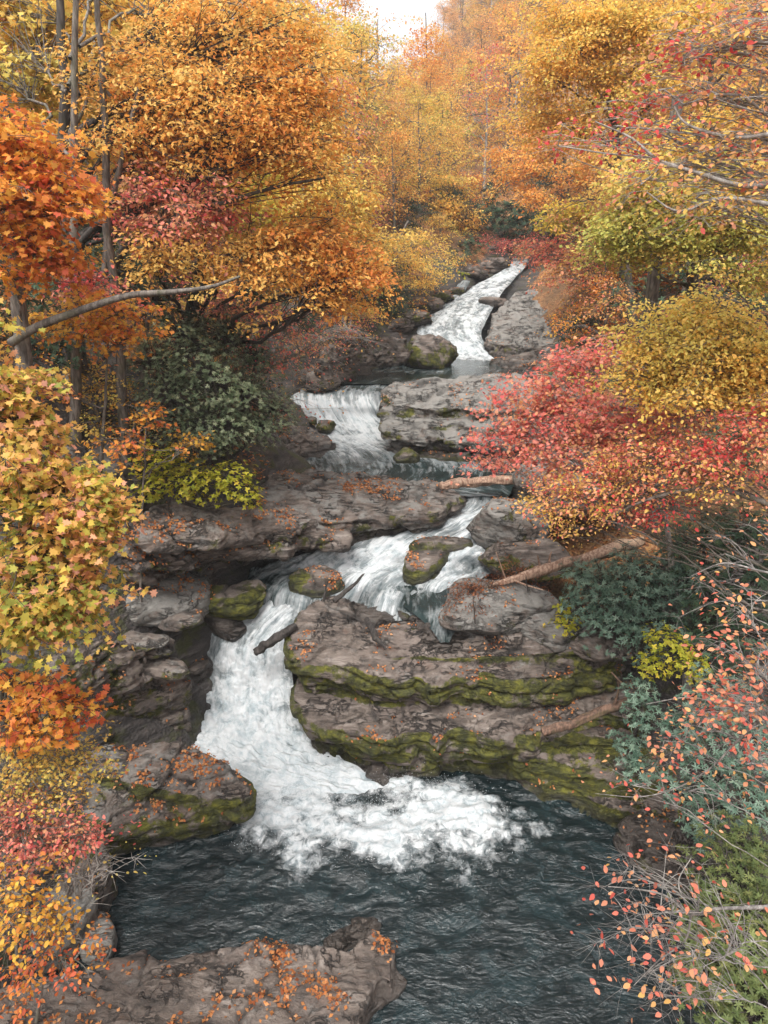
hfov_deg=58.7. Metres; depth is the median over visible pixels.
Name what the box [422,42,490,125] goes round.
woodland tree
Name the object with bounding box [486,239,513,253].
boulder
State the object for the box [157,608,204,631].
loose stone
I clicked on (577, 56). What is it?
woodland tree
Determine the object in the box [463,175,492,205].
understory bush
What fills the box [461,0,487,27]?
woodland tree
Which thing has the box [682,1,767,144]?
woodland tree
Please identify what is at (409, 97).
woodland tree
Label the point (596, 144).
woodland tree
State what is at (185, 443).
maple sapling
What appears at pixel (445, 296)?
boulder
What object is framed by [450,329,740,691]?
maple tree
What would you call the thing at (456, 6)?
woodland tree
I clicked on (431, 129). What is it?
woodland tree
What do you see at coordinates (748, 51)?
woodland tree
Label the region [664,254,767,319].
understory bush
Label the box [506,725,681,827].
sloping rock
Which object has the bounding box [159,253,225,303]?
understory bush
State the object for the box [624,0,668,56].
woodland tree
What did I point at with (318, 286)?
understory bush
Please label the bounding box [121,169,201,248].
understory bush
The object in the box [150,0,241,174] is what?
woodland tree
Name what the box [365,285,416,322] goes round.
understory bush
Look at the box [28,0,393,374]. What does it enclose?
oak tree
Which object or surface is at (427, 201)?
understory bush
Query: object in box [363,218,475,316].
golden tree
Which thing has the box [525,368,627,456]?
understory bush
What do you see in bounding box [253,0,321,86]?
woodland tree
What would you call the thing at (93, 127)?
understory bush
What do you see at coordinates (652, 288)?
tall tree
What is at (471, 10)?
woodland tree
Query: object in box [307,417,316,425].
boulder
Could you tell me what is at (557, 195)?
understory bush
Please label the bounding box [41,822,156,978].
bare shrub
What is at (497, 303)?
boulder
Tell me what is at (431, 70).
woodland tree
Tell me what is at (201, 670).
boulder
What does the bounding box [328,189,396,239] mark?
understory bush
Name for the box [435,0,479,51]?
woodland tree
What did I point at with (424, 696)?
rock ledge
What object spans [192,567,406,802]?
cascade
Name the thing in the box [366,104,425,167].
woodland tree
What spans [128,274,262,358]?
understory bush
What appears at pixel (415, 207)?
understory bush
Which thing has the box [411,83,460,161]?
woodland tree
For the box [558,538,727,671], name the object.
rhododendron
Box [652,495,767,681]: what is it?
bush
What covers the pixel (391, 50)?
woodland tree
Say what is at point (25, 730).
maple sapling
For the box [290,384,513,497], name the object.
cascade
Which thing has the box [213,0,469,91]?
sky
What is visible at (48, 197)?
maple tree
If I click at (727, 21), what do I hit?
woodland tree
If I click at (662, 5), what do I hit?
woodland tree
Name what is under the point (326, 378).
boulder
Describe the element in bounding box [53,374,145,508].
shrub
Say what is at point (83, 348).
rhododendron
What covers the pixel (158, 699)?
rock shelf
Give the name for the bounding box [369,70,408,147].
woodland tree
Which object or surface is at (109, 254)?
tall tree
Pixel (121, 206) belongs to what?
understory bush
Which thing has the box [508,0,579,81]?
woodland tree
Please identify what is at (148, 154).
woodland tree
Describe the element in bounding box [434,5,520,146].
woodland tree
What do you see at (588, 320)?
understory bush
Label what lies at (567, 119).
woodland tree
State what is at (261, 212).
lime tree
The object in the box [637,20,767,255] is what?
woodland tree
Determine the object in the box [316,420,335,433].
boulder
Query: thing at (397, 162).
understory bush
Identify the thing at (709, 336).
golden tree
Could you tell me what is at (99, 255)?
understory bush
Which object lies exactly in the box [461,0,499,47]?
woodland tree
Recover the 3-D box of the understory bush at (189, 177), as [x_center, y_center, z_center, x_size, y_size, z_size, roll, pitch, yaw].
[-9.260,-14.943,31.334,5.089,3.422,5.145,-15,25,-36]
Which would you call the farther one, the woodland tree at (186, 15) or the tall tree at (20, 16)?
the woodland tree at (186, 15)
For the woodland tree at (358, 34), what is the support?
on the terrain
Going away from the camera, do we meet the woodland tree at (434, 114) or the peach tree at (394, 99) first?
the peach tree at (394, 99)
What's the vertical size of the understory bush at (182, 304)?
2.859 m
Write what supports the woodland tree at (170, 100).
on the terrain
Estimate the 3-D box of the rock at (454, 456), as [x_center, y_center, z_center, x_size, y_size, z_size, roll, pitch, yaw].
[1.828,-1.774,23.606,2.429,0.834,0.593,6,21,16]
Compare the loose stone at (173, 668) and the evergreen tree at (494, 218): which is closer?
the loose stone at (173, 668)
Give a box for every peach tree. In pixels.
[277,301,387,369]
[348,19,438,168]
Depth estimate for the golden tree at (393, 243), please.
33.25 m
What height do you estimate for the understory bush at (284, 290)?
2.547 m
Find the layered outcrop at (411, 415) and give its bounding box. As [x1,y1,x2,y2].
[376,373,571,470]
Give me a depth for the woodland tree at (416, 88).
59.40 m
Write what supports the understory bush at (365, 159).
on the terrain
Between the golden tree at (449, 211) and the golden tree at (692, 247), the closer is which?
the golden tree at (692, 247)
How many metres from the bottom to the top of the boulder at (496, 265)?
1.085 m
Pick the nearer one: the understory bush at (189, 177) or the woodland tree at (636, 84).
the understory bush at (189, 177)
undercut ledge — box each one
[117,497,352,585]
[313,333,413,374]
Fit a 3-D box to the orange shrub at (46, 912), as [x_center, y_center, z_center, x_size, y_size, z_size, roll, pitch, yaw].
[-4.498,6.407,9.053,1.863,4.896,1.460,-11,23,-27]
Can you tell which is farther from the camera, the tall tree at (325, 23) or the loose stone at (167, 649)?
the tall tree at (325, 23)
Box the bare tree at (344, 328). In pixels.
[219,288,393,446]
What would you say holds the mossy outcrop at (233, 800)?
on the terrain
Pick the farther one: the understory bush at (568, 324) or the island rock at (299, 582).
the understory bush at (568, 324)
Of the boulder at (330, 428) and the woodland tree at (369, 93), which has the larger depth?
the woodland tree at (369, 93)
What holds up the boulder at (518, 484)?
on the terrain
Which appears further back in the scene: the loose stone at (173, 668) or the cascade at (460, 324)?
the cascade at (460, 324)
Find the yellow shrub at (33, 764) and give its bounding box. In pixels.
[0,715,129,975]
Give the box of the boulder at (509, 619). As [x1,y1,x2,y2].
[438,577,558,634]
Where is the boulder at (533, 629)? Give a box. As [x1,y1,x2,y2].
[521,602,597,652]
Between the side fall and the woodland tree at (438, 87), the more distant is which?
the woodland tree at (438, 87)
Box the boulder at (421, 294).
[411,289,423,295]
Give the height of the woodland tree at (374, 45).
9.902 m
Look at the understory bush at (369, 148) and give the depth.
46.48 m
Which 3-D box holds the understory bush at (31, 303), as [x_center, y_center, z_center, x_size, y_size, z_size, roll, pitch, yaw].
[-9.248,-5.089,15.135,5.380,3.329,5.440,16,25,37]
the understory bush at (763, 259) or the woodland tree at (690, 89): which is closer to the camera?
the understory bush at (763, 259)
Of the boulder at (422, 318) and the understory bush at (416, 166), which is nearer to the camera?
the boulder at (422, 318)
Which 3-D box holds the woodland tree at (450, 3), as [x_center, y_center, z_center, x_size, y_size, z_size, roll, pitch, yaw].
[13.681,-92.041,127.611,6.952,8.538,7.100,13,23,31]
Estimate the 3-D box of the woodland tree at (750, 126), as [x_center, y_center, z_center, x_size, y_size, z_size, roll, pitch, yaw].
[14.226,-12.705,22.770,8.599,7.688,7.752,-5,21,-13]
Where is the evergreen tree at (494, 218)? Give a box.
[471,171,543,242]
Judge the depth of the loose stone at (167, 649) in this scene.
14.84 m
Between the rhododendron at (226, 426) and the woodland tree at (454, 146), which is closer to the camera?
the rhododendron at (226, 426)
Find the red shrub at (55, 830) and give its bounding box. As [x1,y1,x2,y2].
[0,779,141,983]
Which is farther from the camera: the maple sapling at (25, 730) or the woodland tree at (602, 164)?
the woodland tree at (602, 164)
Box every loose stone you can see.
[117,631,169,651]
[140,656,190,680]
[145,638,174,659]
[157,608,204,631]
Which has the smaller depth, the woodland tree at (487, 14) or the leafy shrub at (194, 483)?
the leafy shrub at (194, 483)
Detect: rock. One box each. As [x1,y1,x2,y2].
[35,727,118,911]
[288,565,344,597]
[402,536,472,585]
[417,451,470,461]
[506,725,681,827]
[612,813,702,896]
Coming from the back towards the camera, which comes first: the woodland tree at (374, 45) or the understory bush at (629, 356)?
the woodland tree at (374, 45)
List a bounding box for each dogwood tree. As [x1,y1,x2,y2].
[41,150,277,463]
[186,295,332,416]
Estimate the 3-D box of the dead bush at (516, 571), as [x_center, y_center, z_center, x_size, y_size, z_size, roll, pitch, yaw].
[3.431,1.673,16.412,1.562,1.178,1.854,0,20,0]
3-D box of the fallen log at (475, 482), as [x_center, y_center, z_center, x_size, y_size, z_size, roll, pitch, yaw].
[3.082,-0.862,19.677,3.029,0.476,0.683,1,20,3]
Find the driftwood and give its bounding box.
[364,617,386,649]
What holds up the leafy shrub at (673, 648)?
on the terrain
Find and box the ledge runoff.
[396,586,454,642]
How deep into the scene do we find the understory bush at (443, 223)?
42.65 m
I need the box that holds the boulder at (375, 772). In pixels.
[364,762,393,785]
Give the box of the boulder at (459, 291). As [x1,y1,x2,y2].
[448,287,465,295]
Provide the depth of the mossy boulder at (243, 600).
16.48 m
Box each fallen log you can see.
[253,623,297,655]
[438,475,513,489]
[540,672,652,736]
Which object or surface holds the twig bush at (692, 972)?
on the terrain
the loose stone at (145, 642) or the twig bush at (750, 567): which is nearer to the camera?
the twig bush at (750, 567)
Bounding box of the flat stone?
[79,911,117,964]
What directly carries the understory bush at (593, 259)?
on the terrain
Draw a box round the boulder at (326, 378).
[298,365,340,392]
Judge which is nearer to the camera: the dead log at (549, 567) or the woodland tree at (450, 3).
the dead log at (549, 567)
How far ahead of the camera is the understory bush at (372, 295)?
33.97 m
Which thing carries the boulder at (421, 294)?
on the terrain
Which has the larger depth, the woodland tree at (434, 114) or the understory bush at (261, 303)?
the woodland tree at (434, 114)
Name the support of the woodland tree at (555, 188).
on the terrain
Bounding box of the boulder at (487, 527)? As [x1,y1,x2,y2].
[466,497,550,548]
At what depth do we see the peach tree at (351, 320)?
28.13 m
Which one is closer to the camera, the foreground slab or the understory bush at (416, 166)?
the foreground slab
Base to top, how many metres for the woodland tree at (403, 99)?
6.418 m
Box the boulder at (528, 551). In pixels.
[478,538,573,583]
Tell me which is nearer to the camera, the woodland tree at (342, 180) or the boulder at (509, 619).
the boulder at (509, 619)
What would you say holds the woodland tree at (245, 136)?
on the terrain
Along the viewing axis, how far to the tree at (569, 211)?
31.73 m
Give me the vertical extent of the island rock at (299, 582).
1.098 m
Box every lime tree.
[185,161,301,382]
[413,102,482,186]
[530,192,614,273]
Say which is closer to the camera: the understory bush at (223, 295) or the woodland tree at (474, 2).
the understory bush at (223, 295)
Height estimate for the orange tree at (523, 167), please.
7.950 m
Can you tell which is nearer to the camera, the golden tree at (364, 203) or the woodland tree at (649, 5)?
the golden tree at (364, 203)
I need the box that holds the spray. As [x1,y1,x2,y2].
[224,762,514,874]
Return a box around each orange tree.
[391,13,468,121]
[473,100,635,241]
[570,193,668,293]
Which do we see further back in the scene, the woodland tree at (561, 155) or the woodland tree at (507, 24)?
the woodland tree at (507, 24)
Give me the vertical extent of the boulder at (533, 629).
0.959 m
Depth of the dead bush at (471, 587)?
15.49 m
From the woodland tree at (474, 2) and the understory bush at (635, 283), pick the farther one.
the woodland tree at (474, 2)
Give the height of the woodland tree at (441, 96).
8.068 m
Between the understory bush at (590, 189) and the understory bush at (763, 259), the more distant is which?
the understory bush at (590, 189)
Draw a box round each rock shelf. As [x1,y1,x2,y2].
[47,639,191,731]
[272,425,335,458]
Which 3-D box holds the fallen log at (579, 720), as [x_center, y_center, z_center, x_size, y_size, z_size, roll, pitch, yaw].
[4.371,3.955,13.913,2.224,1.569,0.279,0,20,1]
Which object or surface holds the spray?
on the plunge pool at (481, 927)
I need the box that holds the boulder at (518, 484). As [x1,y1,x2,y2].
[512,446,614,517]
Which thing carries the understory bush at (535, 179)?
on the terrain
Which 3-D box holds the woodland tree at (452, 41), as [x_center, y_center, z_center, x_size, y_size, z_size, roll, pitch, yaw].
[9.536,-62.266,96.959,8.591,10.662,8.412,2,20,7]
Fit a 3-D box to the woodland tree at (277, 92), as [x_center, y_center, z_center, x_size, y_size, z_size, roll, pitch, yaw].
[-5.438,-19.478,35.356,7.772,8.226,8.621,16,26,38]
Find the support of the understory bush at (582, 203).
on the terrain
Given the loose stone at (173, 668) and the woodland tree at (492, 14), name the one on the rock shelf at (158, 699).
the loose stone at (173, 668)
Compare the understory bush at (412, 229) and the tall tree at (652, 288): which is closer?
the tall tree at (652, 288)
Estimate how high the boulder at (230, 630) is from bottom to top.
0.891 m
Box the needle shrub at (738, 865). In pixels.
[663,809,767,1023]
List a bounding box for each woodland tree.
[0,5,165,255]
[58,61,199,206]
[95,0,232,211]
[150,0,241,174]
[188,49,312,233]
[217,39,332,172]
[235,0,348,104]
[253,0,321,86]
[257,124,387,234]
[279,14,371,158]
[283,0,337,78]
[288,27,385,137]
[298,16,433,176]
[310,0,407,158]
[322,75,393,231]
[326,6,418,171]
[352,66,384,138]
[354,124,442,232]
[361,90,481,218]
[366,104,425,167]
[368,92,424,153]
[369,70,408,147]
[383,72,424,145]
[384,48,399,67]
[385,82,453,156]
[387,70,430,148]
[390,86,493,208]
[393,59,465,149]
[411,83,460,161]
[416,72,471,152]
[418,0,468,72]
[421,123,482,188]
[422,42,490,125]
[425,59,506,167]
[426,134,479,188]
[428,41,459,89]
[430,29,479,107]
[431,46,513,149]
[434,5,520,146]
[434,9,475,63]
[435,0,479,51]
[441,40,530,206]
[442,32,567,187]
[443,0,470,36]
[447,0,468,21]
[453,57,491,123]
[454,0,493,43]
[455,0,503,45]
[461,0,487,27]
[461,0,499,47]
[465,0,516,53]
[465,0,532,128]
[473,0,550,136]
[478,1,524,73]
[481,7,537,158]
[500,20,555,116]
[507,0,547,29]
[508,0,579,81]
[512,23,747,325]
[519,0,621,116]
[536,139,587,180]
[552,76,592,197]
[559,0,767,315]
[560,91,638,186]
[566,0,638,123]
[578,127,639,198]
[603,48,675,135]
[609,93,684,196]
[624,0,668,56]
[627,0,693,65]
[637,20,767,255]
[655,50,721,138]
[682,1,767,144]
[689,24,766,129]
[693,0,757,96]
[710,0,766,116]
[712,67,767,162]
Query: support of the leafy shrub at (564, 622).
on the boulder at (533, 629)
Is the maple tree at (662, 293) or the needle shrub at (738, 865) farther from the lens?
the maple tree at (662, 293)
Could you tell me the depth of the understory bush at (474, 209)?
48.11 m
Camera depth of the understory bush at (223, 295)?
25.28 m
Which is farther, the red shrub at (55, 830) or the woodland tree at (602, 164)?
the woodland tree at (602, 164)
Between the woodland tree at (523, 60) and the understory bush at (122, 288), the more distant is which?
the woodland tree at (523, 60)
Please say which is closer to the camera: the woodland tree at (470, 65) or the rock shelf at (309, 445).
the rock shelf at (309, 445)
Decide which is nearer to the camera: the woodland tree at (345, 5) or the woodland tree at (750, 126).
the woodland tree at (750, 126)
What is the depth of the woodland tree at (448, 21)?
111.77 m
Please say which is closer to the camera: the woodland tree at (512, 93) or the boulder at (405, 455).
the boulder at (405, 455)
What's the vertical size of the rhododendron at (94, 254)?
3.862 m
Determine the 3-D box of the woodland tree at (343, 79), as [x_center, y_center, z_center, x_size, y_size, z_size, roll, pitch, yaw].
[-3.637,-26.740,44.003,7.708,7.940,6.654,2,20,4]
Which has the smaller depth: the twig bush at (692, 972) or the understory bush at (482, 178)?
the twig bush at (692, 972)
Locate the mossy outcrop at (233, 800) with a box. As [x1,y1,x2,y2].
[67,741,256,855]
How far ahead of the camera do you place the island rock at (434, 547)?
17.76 m
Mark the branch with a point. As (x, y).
(337, 598)
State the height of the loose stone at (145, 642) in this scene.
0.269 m
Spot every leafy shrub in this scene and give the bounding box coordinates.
[128,431,264,510]
[423,239,469,278]
[543,598,585,638]
[631,620,712,684]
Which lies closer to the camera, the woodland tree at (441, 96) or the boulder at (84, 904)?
the boulder at (84, 904)
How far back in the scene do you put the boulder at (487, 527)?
17.51 m
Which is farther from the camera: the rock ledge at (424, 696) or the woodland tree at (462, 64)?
the woodland tree at (462, 64)
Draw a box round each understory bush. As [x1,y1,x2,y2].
[0,223,100,347]
[0,317,69,388]
[31,238,134,302]
[44,98,128,186]
[47,355,176,449]
[85,228,192,291]
[90,173,182,251]
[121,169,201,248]
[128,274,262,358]
[129,360,282,445]
[134,295,251,383]
[152,149,217,215]
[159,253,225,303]
[200,277,278,349]
[214,218,288,273]
[226,279,295,335]
[265,266,308,308]
[289,250,350,311]
[320,254,416,317]
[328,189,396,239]
[336,128,387,160]
[337,148,378,184]
[340,135,370,159]
[346,159,402,202]
[364,227,417,264]
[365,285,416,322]
[374,150,413,183]
[375,158,427,205]
[380,197,442,234]
[397,147,431,191]
[397,226,447,263]
[413,188,438,221]
[414,178,465,210]
[424,213,470,240]
[425,187,486,231]
[455,193,490,226]
[459,172,502,217]
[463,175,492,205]
[508,168,583,216]
[514,203,563,250]
[517,165,556,195]
[522,162,569,204]
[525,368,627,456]
[536,272,642,355]
[537,179,577,223]
[555,312,614,349]
[559,187,609,241]
[568,231,618,278]
[571,183,606,225]
[589,336,671,390]
[596,242,678,303]
[635,222,750,292]
[664,189,767,279]
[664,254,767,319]
[726,262,767,328]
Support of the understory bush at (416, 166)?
on the terrain
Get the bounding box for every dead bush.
[439,574,507,623]
[493,553,556,598]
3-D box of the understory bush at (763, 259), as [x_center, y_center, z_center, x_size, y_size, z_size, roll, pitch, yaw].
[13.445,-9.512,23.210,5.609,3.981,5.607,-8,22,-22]
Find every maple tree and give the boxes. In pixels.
[0,92,240,538]
[0,272,157,682]
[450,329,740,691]
[504,213,643,342]
[505,386,767,613]
[532,0,767,264]
[535,251,767,521]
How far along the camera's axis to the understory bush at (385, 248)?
36.88 m
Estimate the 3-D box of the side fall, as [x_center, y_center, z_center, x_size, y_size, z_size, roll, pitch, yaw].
[4.087,-12.230,39.009,1.385,1.825,4.811,10,22,25]
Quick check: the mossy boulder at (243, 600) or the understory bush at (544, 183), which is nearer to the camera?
the mossy boulder at (243, 600)
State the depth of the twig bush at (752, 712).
6.67 m
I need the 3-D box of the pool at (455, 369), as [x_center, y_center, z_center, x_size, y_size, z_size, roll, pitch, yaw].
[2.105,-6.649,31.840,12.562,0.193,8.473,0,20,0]
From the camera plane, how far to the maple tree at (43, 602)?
7.04 m
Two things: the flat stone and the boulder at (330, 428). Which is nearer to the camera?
the flat stone
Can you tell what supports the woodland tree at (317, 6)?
on the terrain
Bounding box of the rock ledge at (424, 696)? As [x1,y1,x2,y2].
[283,596,640,780]
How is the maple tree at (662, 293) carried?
on the terrain
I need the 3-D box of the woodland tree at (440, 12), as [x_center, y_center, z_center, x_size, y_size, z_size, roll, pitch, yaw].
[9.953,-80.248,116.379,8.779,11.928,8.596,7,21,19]
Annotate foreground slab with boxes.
[0,917,406,1023]
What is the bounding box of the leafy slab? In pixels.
[254,468,467,552]
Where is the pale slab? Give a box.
[125,571,210,627]
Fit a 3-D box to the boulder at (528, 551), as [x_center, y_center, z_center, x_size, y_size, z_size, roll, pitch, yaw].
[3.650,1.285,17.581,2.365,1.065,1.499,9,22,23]
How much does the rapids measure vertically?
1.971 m
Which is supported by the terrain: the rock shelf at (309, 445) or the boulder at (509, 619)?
the rock shelf at (309, 445)
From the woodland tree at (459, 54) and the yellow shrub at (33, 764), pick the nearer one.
the yellow shrub at (33, 764)
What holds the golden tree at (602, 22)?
on the terrain
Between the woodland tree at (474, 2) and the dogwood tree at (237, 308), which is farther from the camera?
the woodland tree at (474, 2)
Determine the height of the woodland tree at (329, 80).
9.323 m
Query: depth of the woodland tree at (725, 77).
32.88 m
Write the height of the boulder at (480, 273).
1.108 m
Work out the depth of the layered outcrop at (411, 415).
23.78 m
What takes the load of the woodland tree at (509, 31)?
on the terrain
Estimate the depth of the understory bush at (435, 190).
47.39 m
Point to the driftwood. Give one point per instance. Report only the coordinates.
(369, 624)
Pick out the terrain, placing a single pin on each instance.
(190, 646)
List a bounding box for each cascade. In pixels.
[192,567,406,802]
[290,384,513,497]
[417,258,530,360]
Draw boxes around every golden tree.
[238,98,420,364]
[308,221,438,324]
[339,135,491,248]
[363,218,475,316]
[469,0,767,328]
[559,136,767,530]
[578,265,767,433]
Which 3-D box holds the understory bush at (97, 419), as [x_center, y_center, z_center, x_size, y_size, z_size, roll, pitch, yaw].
[-6.425,-2.345,15.315,3.361,2.217,3.360,-7,21,-20]
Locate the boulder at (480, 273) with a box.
[462,263,489,279]
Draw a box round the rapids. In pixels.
[248,492,495,620]
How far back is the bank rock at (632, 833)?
13.20 m
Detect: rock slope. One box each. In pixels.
[483,289,556,357]
[489,350,561,375]
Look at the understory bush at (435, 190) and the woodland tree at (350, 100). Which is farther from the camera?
the understory bush at (435, 190)
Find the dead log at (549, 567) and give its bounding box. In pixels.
[487,537,645,589]
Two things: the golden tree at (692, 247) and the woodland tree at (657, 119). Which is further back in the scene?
the woodland tree at (657, 119)
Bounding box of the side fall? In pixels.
[432,280,469,314]
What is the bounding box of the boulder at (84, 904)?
[29,886,98,973]
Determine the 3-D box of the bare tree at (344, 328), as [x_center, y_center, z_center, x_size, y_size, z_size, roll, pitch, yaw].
[-2.736,-4.245,19.393,6.174,4.662,3.783,-12,23,-29]
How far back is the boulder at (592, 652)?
15.02 m
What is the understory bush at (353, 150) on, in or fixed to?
on the terrain
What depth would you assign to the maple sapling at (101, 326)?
12.92 m
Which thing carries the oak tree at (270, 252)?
on the terrain
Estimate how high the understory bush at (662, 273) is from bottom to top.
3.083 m
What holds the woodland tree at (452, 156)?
on the terrain
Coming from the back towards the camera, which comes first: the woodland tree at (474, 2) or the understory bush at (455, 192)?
the woodland tree at (474, 2)
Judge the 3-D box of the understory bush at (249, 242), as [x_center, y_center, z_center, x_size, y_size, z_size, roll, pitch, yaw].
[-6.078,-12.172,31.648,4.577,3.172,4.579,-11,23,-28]
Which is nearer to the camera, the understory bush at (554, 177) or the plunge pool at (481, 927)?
the plunge pool at (481, 927)
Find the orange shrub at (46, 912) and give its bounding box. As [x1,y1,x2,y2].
[0,848,115,1023]
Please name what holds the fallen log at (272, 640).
on the rock ledge at (424, 696)
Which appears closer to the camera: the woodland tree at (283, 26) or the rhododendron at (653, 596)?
the rhododendron at (653, 596)
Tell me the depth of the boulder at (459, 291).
39.64 m
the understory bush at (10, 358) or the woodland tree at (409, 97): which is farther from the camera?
the woodland tree at (409, 97)
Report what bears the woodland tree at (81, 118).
on the terrain
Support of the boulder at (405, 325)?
on the terrain
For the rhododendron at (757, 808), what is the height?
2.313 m
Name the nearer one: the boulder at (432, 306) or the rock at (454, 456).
the rock at (454, 456)
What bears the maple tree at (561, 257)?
on the terrain
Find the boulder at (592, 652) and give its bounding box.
[569,622,645,661]
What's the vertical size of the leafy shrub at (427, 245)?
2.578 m
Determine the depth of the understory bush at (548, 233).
46.46 m
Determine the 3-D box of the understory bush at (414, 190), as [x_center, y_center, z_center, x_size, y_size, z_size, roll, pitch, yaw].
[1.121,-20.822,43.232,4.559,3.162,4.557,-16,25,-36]
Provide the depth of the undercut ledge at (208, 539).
15.66 m
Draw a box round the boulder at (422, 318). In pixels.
[397,308,432,326]
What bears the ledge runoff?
on the rock ledge at (424, 696)
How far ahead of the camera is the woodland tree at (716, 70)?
21.88 m
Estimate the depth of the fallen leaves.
14.10 m
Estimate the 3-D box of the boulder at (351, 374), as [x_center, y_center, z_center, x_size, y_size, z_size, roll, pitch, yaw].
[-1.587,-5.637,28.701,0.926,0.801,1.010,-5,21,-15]
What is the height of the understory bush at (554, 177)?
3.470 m
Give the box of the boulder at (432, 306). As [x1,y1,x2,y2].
[407,295,444,314]
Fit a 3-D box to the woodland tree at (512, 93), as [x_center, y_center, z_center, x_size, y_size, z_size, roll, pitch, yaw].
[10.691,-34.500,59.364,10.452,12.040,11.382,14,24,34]
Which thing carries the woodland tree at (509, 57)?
on the terrain
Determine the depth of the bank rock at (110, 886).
12.23 m
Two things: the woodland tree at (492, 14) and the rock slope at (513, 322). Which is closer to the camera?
the rock slope at (513, 322)
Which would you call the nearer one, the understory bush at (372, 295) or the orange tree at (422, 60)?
the understory bush at (372, 295)
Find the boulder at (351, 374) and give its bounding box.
[335,369,356,381]
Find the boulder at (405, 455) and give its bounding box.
[393,447,419,463]
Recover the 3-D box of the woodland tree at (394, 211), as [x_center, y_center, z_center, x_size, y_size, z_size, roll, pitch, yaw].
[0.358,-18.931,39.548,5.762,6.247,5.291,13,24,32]
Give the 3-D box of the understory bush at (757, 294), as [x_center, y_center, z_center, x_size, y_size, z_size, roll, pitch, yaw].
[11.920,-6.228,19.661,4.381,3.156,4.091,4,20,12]
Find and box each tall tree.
[0,0,224,442]
[36,0,239,477]
[242,0,353,304]
[576,70,767,529]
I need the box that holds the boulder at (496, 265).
[480,257,510,273]
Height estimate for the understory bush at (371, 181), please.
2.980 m
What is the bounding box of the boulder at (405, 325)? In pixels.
[388,317,414,332]
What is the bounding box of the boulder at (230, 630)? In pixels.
[204,616,246,642]
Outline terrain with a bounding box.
[0,0,767,988]
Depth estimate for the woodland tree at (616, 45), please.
56.66 m
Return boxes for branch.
[333,573,364,602]
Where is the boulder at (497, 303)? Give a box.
[478,296,506,310]
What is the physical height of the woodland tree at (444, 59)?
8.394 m
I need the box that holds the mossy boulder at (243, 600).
[205,579,266,619]
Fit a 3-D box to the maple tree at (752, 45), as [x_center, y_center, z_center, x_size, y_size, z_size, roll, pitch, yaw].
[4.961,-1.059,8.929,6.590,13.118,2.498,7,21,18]
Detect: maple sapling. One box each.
[0,650,118,941]
[28,283,181,474]
[81,397,215,601]
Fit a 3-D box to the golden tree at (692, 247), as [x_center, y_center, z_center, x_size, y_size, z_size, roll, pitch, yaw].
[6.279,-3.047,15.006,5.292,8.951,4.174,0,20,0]
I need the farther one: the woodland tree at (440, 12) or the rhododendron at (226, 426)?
the woodland tree at (440, 12)
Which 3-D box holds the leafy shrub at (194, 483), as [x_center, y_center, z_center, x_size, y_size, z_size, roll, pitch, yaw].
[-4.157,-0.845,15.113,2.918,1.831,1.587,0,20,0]
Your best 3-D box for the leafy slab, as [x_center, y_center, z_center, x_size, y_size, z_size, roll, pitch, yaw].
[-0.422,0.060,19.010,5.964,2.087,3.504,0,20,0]
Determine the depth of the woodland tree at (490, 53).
55.09 m
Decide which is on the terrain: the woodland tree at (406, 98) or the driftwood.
the woodland tree at (406, 98)
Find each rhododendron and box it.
[0,243,195,374]
[58,215,336,356]
[111,304,299,471]
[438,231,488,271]
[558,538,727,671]
[605,673,674,786]
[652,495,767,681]
[653,661,767,853]
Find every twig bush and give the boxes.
[565,831,767,1023]
[581,578,767,866]
[662,512,767,645]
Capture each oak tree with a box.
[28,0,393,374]
[100,190,405,377]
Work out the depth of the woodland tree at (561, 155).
53.50 m
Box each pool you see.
[21,765,754,1023]
[341,359,533,383]
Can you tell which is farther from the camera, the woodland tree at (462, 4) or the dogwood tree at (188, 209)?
the woodland tree at (462, 4)
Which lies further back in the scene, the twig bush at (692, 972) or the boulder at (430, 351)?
the boulder at (430, 351)
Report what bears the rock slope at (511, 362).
on the terrain
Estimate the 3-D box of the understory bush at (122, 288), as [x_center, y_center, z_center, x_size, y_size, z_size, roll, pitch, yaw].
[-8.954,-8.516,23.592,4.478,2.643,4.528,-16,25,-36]
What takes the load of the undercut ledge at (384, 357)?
on the terrain
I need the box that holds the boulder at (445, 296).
[429,289,454,301]
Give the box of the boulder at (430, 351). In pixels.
[403,334,458,368]
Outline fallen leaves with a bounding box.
[0,171,764,1023]
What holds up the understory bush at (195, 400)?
on the terrain
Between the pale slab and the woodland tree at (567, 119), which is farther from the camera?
the woodland tree at (567, 119)
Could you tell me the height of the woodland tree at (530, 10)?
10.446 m
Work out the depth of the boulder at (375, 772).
15.22 m
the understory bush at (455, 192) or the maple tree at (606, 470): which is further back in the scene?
the understory bush at (455, 192)
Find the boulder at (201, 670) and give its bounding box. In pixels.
[188,655,212,683]
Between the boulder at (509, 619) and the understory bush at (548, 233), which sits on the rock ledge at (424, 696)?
the boulder at (509, 619)
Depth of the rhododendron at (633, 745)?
12.81 m

